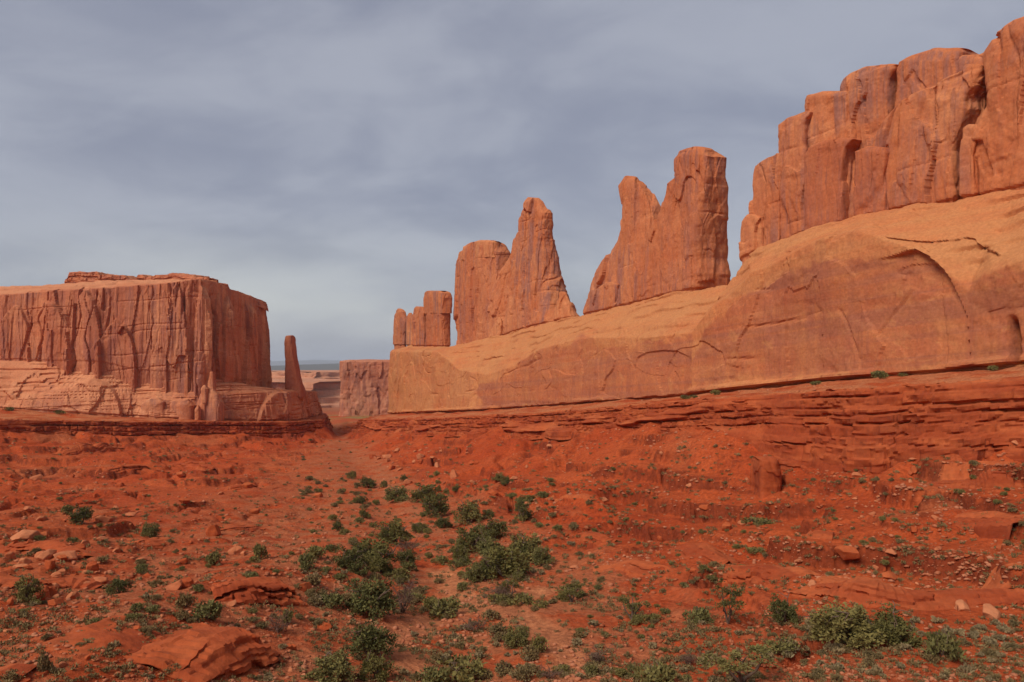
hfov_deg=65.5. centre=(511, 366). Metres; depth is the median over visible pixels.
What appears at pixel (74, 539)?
green shrub
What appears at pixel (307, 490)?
sagebrush
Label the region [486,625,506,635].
sagebrush
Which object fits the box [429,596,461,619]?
green shrub
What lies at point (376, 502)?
green shrub
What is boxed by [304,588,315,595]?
sagebrush
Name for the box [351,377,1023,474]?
rock ledge
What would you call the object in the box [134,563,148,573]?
green shrub
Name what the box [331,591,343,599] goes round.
sagebrush
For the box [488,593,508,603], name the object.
green shrub
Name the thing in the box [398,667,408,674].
grass tuft
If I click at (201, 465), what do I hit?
rock ledge
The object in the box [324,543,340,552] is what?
green shrub
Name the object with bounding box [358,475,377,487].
juniper bush
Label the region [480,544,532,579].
juniper bush
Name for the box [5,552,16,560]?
boulder
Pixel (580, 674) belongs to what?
grass tuft
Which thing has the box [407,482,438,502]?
juniper bush
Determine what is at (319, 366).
hills
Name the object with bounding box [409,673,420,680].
sagebrush
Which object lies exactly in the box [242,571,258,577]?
green shrub
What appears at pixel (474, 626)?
dead bush
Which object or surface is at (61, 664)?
boulder
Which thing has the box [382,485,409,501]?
juniper bush
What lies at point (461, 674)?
green shrub
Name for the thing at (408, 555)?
juniper bush
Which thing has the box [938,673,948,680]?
grass tuft
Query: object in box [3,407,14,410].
green shrub
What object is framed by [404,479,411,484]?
boulder
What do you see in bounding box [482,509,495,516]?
juniper bush
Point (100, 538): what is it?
boulder
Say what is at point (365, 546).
juniper bush
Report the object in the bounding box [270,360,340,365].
hills
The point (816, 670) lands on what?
sagebrush
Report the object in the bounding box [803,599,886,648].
juniper bush
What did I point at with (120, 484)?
boulder
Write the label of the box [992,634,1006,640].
grass tuft
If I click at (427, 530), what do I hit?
green shrub
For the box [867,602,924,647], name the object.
juniper bush
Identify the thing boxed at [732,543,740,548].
green shrub
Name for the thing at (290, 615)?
green shrub
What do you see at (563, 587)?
green shrub
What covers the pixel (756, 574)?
rock ledge
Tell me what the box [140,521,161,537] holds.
juniper bush
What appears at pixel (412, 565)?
green shrub
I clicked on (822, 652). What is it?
sagebrush
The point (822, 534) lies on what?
rock ledge
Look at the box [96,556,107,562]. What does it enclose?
sagebrush
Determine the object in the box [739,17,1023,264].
rock fin
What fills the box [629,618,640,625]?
green shrub
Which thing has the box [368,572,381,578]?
sagebrush
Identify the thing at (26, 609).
green shrub
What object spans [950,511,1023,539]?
rock ledge
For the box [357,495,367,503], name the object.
juniper bush
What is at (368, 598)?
juniper bush
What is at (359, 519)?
green shrub
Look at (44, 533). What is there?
boulder
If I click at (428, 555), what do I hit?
green shrub
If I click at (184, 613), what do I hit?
sagebrush
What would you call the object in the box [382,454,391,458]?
boulder
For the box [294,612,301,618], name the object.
sagebrush
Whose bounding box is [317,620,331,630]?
boulder
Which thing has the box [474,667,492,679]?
sagebrush
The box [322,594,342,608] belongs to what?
green shrub
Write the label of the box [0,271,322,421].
sandstone butte
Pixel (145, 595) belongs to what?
grass tuft
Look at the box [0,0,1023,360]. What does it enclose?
sky
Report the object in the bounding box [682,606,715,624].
green shrub
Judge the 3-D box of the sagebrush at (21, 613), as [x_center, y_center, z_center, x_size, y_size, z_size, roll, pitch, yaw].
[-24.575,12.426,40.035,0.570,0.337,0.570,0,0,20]
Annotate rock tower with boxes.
[393,291,451,348]
[453,197,579,344]
[583,146,730,314]
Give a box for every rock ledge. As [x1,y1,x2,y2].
[0,413,333,437]
[0,540,104,557]
[0,569,112,599]
[0,663,56,681]
[19,615,161,654]
[50,442,124,455]
[94,464,150,476]
[122,622,283,681]
[127,537,176,549]
[181,460,224,473]
[210,573,307,608]
[220,524,262,531]
[224,484,278,490]
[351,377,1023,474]
[529,493,594,518]
[571,531,618,548]
[592,559,676,577]
[667,542,740,564]
[722,564,819,586]
[790,561,1023,610]
[804,530,836,540]
[926,460,1023,488]
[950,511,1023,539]
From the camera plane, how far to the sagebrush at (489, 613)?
53.92 m
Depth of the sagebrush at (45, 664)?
32.17 m
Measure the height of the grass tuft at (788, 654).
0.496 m
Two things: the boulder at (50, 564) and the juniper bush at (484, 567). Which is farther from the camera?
the juniper bush at (484, 567)
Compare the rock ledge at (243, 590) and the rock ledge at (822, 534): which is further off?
the rock ledge at (822, 534)
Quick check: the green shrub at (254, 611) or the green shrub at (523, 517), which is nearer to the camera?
the green shrub at (254, 611)
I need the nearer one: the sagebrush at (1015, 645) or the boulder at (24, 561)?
the sagebrush at (1015, 645)
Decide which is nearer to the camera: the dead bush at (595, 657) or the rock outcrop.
the dead bush at (595, 657)
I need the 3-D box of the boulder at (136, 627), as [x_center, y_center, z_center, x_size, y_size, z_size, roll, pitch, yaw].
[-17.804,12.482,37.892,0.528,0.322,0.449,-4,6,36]
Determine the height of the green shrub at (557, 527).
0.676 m
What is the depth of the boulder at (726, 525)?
84.17 m
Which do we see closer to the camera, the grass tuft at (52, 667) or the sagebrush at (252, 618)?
the grass tuft at (52, 667)
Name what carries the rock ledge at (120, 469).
on the ground at (234, 452)
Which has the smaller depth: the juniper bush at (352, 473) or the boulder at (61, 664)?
the boulder at (61, 664)
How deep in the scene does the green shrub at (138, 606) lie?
40.53 m
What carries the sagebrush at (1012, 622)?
on the ground at (234, 452)
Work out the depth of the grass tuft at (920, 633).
42.78 m
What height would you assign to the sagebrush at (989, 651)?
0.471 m
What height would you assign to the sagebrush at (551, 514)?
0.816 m
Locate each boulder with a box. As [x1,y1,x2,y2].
[0,539,9,544]
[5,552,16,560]
[7,598,13,605]
[10,529,40,540]
[12,564,28,567]
[19,558,31,563]
[23,506,32,511]
[23,565,32,568]
[29,474,42,480]
[35,549,56,560]
[36,516,47,520]
[41,531,47,538]
[45,559,55,569]
[47,597,63,605]
[51,571,61,577]
[53,550,77,560]
[56,555,66,560]
[58,568,65,574]
[58,661,66,667]
[66,591,79,598]
[75,544,85,549]
[80,540,89,545]
[86,561,98,570]
[93,576,107,582]
[94,515,115,522]
[96,536,108,540]
[112,548,120,552]
[115,482,124,486]
[125,512,136,516]
[133,625,141,629]
[143,572,150,577]
[166,580,182,589]
[176,472,185,477]
[176,558,188,563]
[178,498,189,503]
[181,577,193,588]
[205,525,220,535]
[227,600,236,605]
[228,545,242,553]
[242,482,252,488]
[249,508,259,513]
[299,582,311,591]
[313,493,322,497]
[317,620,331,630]
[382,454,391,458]
[388,464,394,469]
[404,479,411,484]
[450,470,457,478]
[488,489,496,494]
[699,504,708,509]
[722,522,731,530]
[807,579,816,587]
[834,545,859,559]
[852,472,861,475]
[882,571,896,579]
[885,549,896,554]
[910,527,917,532]
[911,466,918,473]
[931,515,939,519]
[955,599,969,610]
[977,556,983,562]
[982,603,1000,618]
[996,544,1002,551]
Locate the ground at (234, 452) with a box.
[0,366,1023,681]
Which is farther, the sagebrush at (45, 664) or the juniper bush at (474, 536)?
the juniper bush at (474, 536)
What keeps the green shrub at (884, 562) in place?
on the ground at (234, 452)
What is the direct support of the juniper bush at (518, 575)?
on the ground at (234, 452)
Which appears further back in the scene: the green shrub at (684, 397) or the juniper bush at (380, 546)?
the green shrub at (684, 397)
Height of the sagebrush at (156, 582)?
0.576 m
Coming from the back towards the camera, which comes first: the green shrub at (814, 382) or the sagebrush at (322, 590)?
the green shrub at (814, 382)
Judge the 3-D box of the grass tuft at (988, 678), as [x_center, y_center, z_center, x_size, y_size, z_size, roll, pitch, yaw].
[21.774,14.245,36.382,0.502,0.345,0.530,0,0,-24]
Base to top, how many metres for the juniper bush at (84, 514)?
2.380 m
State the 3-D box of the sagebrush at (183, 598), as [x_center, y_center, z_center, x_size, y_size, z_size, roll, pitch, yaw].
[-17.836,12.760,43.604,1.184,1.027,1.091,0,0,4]
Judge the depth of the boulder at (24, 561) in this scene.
57.70 m
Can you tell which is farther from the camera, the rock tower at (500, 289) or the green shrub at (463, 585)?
the rock tower at (500, 289)
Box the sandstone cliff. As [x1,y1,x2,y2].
[387,189,1023,413]
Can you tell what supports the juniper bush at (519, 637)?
on the ground at (234, 452)
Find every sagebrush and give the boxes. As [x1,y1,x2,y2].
[0,668,25,681]
[18,611,29,617]
[31,547,42,552]
[37,648,52,671]
[40,632,52,640]
[75,641,86,646]
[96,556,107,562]
[134,558,146,563]
[138,625,156,633]
[143,633,155,640]
[148,579,164,587]
[149,594,163,600]
[163,663,180,673]
[173,609,190,618]
[175,592,197,608]
[185,616,197,622]
[247,616,258,622]
[254,674,262,680]
[255,621,268,628]
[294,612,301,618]
[302,488,312,492]
[303,574,321,585]
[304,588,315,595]
[307,597,319,605]
[312,618,327,625]
[316,588,328,594]
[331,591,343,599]
[336,489,344,493]
[342,591,355,601]
[348,539,359,544]
[359,504,369,508]
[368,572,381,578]
[394,577,401,583]
[405,595,419,603]
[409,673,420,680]
[413,585,426,591]
[419,607,428,611]
[430,652,441,660]
[433,577,445,583]
[442,611,451,618]
[454,641,464,647]
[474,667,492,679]
[475,645,487,651]
[481,608,501,620]
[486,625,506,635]
[490,631,506,641]
[494,659,516,675]
[496,586,511,593]
[498,600,506,605]
[502,593,514,599]
[502,668,513,675]
[509,665,534,681]
[518,662,541,672]
[519,645,540,660]
[530,605,538,611]
[536,669,550,676]
[542,563,550,569]
[548,512,555,517]
[548,599,557,603]
[568,523,578,528]
[573,631,584,637]
[581,661,603,674]
[596,576,604,581]
[708,560,717,566]
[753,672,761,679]
[799,658,808,664]
[809,667,823,674]
[816,649,829,656]
[829,673,843,681]
[835,666,844,673]
[862,649,872,656]
[862,656,876,667]
[868,537,877,541]
[871,651,883,658]
[923,653,939,662]
[960,640,972,646]
[968,460,977,463]
[980,647,996,655]
[988,673,1001,681]
[1003,540,1013,544]
[1006,618,1019,626]
[1006,642,1022,650]
[1007,507,1018,511]
[1012,669,1022,673]
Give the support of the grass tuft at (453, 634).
on the ground at (234, 452)
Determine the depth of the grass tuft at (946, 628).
43.25 m
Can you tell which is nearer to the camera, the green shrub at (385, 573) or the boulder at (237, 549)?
the green shrub at (385, 573)
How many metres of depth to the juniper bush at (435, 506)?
122.27 m
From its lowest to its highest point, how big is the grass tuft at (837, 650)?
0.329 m
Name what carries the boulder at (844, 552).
on the ground at (234, 452)
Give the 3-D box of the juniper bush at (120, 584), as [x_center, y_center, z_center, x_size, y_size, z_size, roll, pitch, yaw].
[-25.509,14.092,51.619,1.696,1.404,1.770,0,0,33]
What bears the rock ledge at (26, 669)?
on the ground at (234, 452)
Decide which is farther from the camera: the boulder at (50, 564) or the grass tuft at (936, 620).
the boulder at (50, 564)
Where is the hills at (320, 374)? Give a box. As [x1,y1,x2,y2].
[271,370,339,378]
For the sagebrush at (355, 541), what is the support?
on the ground at (234, 452)
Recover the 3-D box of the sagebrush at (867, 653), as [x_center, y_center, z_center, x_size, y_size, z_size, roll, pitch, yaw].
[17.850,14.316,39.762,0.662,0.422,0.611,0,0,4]
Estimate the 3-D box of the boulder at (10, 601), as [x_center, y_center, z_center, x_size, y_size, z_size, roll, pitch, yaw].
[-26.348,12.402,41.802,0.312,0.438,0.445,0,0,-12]
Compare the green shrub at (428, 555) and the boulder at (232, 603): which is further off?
the green shrub at (428, 555)
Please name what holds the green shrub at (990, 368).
on the ground at (234, 452)
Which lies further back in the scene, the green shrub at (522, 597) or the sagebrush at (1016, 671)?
the green shrub at (522, 597)
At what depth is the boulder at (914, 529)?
62.99 m
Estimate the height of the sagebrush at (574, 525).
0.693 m
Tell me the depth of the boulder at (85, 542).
72.13 m
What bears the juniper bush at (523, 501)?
on the ground at (234, 452)
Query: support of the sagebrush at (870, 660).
on the ground at (234, 452)
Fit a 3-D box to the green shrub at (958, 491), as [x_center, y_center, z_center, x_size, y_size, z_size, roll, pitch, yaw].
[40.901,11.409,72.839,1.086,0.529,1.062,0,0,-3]
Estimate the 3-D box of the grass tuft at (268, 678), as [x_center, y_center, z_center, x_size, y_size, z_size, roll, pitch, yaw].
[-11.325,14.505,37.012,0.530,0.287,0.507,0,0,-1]
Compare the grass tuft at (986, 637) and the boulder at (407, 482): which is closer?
the grass tuft at (986, 637)
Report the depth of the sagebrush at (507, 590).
61.87 m
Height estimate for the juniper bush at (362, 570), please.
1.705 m
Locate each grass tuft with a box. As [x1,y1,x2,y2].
[45,665,57,672]
[108,640,120,646]
[141,592,150,598]
[263,675,272,681]
[278,643,287,648]
[311,593,322,598]
[311,599,323,606]
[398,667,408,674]
[410,630,418,636]
[439,654,446,660]
[448,632,458,639]
[474,650,484,657]
[493,640,499,646]
[524,656,534,661]
[571,637,581,645]
[574,672,584,677]
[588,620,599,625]
[602,664,612,672]
[647,642,656,648]
[668,662,677,668]
[679,667,686,672]
[707,674,718,681]
[708,652,716,658]
[717,677,724,681]
[725,673,735,681]
[763,651,774,659]
[781,649,794,657]
[786,637,797,645]
[787,643,799,652]
[823,642,833,650]
[829,664,838,670]
[831,646,846,653]
[833,661,844,668]
[855,668,865,672]
[871,664,882,673]
[894,662,905,668]
[899,642,913,650]
[910,615,920,622]
[917,630,927,636]
[930,615,943,622]
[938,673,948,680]
[940,625,953,633]
[953,628,965,636]
[958,662,974,672]
[966,631,977,638]
[970,630,979,637]
[975,651,984,656]
[980,624,987,630]
[982,635,992,640]
[982,638,998,646]
[983,675,994,681]
[988,657,997,662]
[990,619,1001,624]
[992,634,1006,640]
[996,651,1005,656]
[997,622,1009,632]
[1002,626,1014,633]
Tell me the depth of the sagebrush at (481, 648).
46.86 m
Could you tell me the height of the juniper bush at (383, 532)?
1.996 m
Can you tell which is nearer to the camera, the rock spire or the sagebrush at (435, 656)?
the sagebrush at (435, 656)
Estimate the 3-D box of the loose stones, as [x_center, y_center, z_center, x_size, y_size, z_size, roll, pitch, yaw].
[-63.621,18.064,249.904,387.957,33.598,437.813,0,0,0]
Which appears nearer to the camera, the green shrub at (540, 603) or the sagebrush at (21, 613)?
the sagebrush at (21, 613)
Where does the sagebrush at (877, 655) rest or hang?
on the ground at (234, 452)
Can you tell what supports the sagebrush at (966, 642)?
on the ground at (234, 452)
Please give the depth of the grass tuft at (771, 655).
40.91 m
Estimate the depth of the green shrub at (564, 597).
58.95 m
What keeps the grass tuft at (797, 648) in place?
on the ground at (234, 452)
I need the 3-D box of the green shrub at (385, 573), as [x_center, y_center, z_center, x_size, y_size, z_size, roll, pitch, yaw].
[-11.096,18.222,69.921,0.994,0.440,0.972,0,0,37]
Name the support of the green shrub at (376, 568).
on the ground at (234, 452)
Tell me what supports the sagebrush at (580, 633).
on the ground at (234, 452)
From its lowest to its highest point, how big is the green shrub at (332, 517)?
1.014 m
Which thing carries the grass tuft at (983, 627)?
on the ground at (234, 452)
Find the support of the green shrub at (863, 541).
on the ground at (234, 452)
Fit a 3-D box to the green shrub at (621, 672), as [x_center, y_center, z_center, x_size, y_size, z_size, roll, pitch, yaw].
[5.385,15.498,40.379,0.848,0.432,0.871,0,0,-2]
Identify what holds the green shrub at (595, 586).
on the ground at (234, 452)
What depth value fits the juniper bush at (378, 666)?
39.55 m
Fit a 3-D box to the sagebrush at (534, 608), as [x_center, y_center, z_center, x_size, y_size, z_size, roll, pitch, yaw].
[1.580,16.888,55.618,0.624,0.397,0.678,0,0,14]
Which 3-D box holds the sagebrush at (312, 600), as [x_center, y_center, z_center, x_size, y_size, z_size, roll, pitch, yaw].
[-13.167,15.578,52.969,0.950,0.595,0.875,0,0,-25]
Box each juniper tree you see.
[495,574,521,598]
[514,501,527,516]
[558,578,587,601]
[616,587,650,620]
[713,577,746,624]
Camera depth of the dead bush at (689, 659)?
41.98 m
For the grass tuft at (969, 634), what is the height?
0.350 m
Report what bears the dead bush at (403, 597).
on the ground at (234, 452)
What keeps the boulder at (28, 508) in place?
on the ground at (234, 452)
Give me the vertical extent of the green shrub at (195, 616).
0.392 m
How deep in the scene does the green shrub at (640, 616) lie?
50.83 m
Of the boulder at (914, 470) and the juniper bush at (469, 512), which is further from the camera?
the juniper bush at (469, 512)
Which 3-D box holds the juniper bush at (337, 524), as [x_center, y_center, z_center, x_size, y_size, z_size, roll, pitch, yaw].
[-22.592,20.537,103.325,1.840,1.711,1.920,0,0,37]
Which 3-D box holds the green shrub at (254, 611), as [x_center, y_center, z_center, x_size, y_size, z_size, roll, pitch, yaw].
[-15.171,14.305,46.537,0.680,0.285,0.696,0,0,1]
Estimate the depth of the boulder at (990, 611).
46.07 m
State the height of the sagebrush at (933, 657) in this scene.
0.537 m
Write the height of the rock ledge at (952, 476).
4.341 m
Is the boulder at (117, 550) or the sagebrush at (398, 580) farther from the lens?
the boulder at (117, 550)
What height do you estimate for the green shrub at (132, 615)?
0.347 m
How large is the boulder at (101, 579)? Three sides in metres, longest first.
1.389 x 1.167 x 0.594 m
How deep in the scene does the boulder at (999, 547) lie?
54.55 m
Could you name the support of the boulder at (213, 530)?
on the ground at (234, 452)
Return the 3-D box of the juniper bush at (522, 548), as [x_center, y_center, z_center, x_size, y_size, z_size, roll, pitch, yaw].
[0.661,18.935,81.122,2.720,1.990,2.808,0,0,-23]
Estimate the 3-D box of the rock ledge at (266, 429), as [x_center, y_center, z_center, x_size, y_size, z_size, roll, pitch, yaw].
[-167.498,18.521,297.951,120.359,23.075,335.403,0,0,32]
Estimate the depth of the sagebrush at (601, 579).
64.13 m
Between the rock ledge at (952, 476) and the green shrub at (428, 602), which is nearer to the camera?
the green shrub at (428, 602)
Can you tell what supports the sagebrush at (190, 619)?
on the ground at (234, 452)
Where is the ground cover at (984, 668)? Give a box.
[0,434,1023,681]
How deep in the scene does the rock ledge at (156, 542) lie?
75.98 m
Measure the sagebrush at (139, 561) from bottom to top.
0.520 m
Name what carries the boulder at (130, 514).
on the ground at (234, 452)
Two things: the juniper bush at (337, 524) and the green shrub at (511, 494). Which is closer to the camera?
the juniper bush at (337, 524)
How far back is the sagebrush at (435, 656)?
45.50 m
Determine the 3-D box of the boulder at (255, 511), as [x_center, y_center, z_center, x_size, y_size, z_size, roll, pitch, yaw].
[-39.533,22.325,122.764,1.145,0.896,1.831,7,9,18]
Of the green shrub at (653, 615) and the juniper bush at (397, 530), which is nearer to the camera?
the green shrub at (653, 615)
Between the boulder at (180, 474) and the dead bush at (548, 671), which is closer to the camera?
the dead bush at (548, 671)
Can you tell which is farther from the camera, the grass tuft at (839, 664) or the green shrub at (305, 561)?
the green shrub at (305, 561)
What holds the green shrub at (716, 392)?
on the ground at (234, 452)
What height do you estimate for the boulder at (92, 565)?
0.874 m
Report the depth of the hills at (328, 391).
1145.02 m
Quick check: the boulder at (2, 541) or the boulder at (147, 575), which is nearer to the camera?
the boulder at (147, 575)
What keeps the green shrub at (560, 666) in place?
on the ground at (234, 452)
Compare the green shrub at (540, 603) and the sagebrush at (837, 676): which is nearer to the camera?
the sagebrush at (837, 676)
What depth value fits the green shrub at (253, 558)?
63.95 m
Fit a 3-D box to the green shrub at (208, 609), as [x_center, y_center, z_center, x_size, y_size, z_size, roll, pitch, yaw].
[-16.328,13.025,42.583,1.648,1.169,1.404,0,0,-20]
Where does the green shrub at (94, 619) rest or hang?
on the ground at (234, 452)
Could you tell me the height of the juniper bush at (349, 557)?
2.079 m
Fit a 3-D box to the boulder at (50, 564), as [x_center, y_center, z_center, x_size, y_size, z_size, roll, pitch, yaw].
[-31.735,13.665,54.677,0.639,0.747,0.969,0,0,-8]
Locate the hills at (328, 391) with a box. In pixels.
[271,378,340,407]
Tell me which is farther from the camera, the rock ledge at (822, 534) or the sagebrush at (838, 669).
the rock ledge at (822, 534)
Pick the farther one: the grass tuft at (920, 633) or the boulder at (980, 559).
the boulder at (980, 559)
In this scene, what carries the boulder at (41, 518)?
on the ground at (234, 452)
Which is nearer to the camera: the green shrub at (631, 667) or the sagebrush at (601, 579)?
the green shrub at (631, 667)
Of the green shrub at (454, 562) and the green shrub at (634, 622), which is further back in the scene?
the green shrub at (454, 562)
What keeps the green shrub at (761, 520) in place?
on the ground at (234, 452)
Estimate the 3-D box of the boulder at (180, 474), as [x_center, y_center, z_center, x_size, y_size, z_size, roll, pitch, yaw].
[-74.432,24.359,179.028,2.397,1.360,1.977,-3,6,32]
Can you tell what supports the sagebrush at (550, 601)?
on the ground at (234, 452)
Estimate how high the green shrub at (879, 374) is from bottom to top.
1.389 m
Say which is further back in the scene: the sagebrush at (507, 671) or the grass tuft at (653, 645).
the grass tuft at (653, 645)
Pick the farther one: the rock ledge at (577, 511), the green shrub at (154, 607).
the rock ledge at (577, 511)
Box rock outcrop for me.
[749,456,794,498]
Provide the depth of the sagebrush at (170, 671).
34.52 m
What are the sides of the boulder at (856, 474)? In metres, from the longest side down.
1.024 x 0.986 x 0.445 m
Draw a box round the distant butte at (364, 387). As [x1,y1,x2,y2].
[339,359,389,415]
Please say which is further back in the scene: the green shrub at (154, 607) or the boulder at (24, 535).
the boulder at (24, 535)
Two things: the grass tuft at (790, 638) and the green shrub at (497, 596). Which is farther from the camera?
the green shrub at (497, 596)
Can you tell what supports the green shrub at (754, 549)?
on the ground at (234, 452)
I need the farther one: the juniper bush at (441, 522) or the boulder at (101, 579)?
the juniper bush at (441, 522)
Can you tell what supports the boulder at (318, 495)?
on the ground at (234, 452)
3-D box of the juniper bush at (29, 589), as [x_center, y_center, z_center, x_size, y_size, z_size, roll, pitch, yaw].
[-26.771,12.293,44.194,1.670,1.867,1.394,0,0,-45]
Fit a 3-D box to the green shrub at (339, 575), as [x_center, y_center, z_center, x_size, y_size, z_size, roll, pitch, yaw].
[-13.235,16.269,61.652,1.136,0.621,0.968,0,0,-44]
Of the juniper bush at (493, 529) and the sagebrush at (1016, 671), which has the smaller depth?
the sagebrush at (1016, 671)
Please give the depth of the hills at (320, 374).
1759.46 m
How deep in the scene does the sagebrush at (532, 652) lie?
43.74 m
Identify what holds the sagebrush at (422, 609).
on the ground at (234, 452)
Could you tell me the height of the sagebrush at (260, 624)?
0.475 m
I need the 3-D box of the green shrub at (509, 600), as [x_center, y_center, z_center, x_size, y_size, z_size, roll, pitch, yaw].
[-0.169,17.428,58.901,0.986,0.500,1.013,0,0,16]
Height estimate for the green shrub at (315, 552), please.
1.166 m
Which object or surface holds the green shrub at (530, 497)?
on the ground at (234, 452)
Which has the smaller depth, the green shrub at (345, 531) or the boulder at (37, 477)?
the green shrub at (345, 531)
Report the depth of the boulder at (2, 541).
74.56 m
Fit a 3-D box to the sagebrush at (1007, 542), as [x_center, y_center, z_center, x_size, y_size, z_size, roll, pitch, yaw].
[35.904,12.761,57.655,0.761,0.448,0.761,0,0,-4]
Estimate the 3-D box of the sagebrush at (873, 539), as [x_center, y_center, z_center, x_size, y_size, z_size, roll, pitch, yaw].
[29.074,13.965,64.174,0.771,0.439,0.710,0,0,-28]
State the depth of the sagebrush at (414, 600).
61.32 m
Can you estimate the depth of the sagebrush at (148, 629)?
37.67 m
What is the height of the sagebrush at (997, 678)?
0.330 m
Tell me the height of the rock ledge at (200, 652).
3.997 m
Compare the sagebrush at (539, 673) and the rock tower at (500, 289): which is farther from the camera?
the rock tower at (500, 289)
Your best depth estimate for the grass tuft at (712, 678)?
38.66 m
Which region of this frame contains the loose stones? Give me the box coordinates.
[0,385,1023,681]
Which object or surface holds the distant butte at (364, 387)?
on the ground at (234, 452)
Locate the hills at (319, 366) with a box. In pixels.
[271,363,339,369]
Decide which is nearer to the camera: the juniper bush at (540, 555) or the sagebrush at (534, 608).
the sagebrush at (534, 608)
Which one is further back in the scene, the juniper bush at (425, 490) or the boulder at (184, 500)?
the juniper bush at (425, 490)
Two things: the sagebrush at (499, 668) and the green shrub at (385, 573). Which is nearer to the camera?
the sagebrush at (499, 668)
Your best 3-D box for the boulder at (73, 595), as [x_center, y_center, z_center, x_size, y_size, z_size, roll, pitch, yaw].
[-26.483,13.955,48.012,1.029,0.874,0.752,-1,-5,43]
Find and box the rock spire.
[284,335,305,396]
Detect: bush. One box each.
[13,574,45,602]
[66,504,94,524]
[105,574,131,593]
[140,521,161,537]
[266,608,294,632]
[301,650,358,681]
[331,518,344,530]
[332,546,363,571]
[338,615,398,659]
[342,575,398,620]
[346,470,355,478]
[347,553,370,574]
[350,543,373,554]
[351,497,358,502]
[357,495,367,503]
[357,650,394,681]
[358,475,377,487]
[358,509,369,516]
[359,537,402,565]
[370,551,392,571]
[374,519,412,543]
[376,525,393,539]
[379,480,387,487]
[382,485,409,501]
[391,575,420,612]
[395,532,426,552]
[396,548,415,564]
[399,474,407,480]
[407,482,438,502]
[410,523,418,532]
[416,523,427,532]
[422,491,449,517]
[434,515,450,528]
[449,544,470,558]
[451,499,482,524]
[452,485,461,491]
[453,523,490,553]
[457,555,469,562]
[459,615,485,632]
[461,560,484,581]
[476,537,501,555]
[479,559,490,576]
[480,516,507,540]
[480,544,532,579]
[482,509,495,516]
[485,576,524,597]
[491,472,502,480]
[502,623,529,648]
[506,531,541,562]
[507,543,531,560]
[510,567,525,581]
[514,499,529,512]
[522,509,534,519]
[532,545,554,565]
[537,661,562,678]
[580,642,619,665]
[675,647,713,664]
[696,643,778,681]
[762,590,798,623]
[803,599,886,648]
[834,604,875,637]
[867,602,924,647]
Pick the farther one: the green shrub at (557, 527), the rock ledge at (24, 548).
the green shrub at (557, 527)
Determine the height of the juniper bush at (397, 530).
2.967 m
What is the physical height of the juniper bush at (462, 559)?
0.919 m
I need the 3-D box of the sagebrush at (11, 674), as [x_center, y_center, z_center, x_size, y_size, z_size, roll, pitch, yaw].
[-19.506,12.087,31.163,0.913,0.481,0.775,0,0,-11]
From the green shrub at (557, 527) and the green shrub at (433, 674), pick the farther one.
the green shrub at (557, 527)
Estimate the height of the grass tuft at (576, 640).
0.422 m
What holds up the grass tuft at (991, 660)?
on the ground at (234, 452)
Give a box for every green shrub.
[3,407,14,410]
[17,607,31,612]
[28,599,40,604]
[33,534,46,540]
[53,409,65,413]
[60,505,73,513]
[67,536,78,542]
[85,617,102,624]
[126,613,141,619]
[129,602,143,611]
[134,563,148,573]
[144,604,160,613]
[190,615,201,620]
[191,599,222,620]
[193,583,204,591]
[203,550,222,563]
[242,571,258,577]
[247,608,258,613]
[249,555,259,562]
[252,542,268,559]
[281,608,293,623]
[297,550,314,570]
[304,544,325,558]
[314,488,322,492]
[320,566,329,572]
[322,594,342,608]
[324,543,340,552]
[327,514,337,519]
[335,573,347,580]
[338,528,349,534]
[355,517,364,522]
[368,566,380,571]
[369,522,377,527]
[372,499,379,504]
[381,571,390,576]
[389,567,410,578]
[393,575,408,583]
[401,561,416,569]
[407,591,425,601]
[415,664,449,681]
[422,595,438,610]
[423,528,432,532]
[424,552,432,557]
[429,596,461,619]
[430,555,450,564]
[436,653,487,681]
[448,558,465,567]
[456,581,467,591]
[457,570,464,576]
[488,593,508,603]
[504,598,512,605]
[506,492,516,497]
[511,592,535,605]
[514,513,527,521]
[523,495,536,501]
[530,636,549,652]
[534,599,548,607]
[537,490,549,497]
[551,525,562,530]
[552,663,569,671]
[555,585,574,594]
[556,593,571,601]
[585,664,597,674]
[593,584,601,589]
[610,667,625,676]
[627,663,637,671]
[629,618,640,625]
[632,613,648,622]
[634,660,676,681]
[648,612,661,620]
[658,607,670,613]
[677,673,692,681]
[680,395,689,398]
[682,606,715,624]
[699,564,710,570]
[705,574,717,579]
[710,389,720,394]
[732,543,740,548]
[740,516,775,524]
[743,546,765,553]
[763,635,800,653]
[809,380,820,384]
[858,540,868,543]
[871,370,888,378]
[878,516,885,520]
[879,559,889,564]
[922,629,966,662]
[953,488,965,493]
[987,365,998,370]
[993,499,1003,503]
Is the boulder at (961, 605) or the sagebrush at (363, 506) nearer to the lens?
the boulder at (961, 605)
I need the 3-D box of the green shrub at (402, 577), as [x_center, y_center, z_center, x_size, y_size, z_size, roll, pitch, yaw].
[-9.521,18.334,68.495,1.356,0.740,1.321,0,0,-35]
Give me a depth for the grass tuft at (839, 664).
38.34 m
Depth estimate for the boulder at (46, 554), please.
61.62 m
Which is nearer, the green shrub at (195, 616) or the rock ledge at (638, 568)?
the green shrub at (195, 616)
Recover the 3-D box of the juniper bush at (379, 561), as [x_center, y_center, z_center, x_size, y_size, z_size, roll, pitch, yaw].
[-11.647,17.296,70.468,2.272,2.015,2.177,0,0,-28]
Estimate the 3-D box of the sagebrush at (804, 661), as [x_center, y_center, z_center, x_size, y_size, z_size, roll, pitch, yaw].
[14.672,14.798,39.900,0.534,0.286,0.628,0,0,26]
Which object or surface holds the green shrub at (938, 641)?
on the ground at (234, 452)
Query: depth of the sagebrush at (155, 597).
44.82 m
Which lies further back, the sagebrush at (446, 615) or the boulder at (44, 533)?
the boulder at (44, 533)
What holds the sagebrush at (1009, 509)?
on the ground at (234, 452)

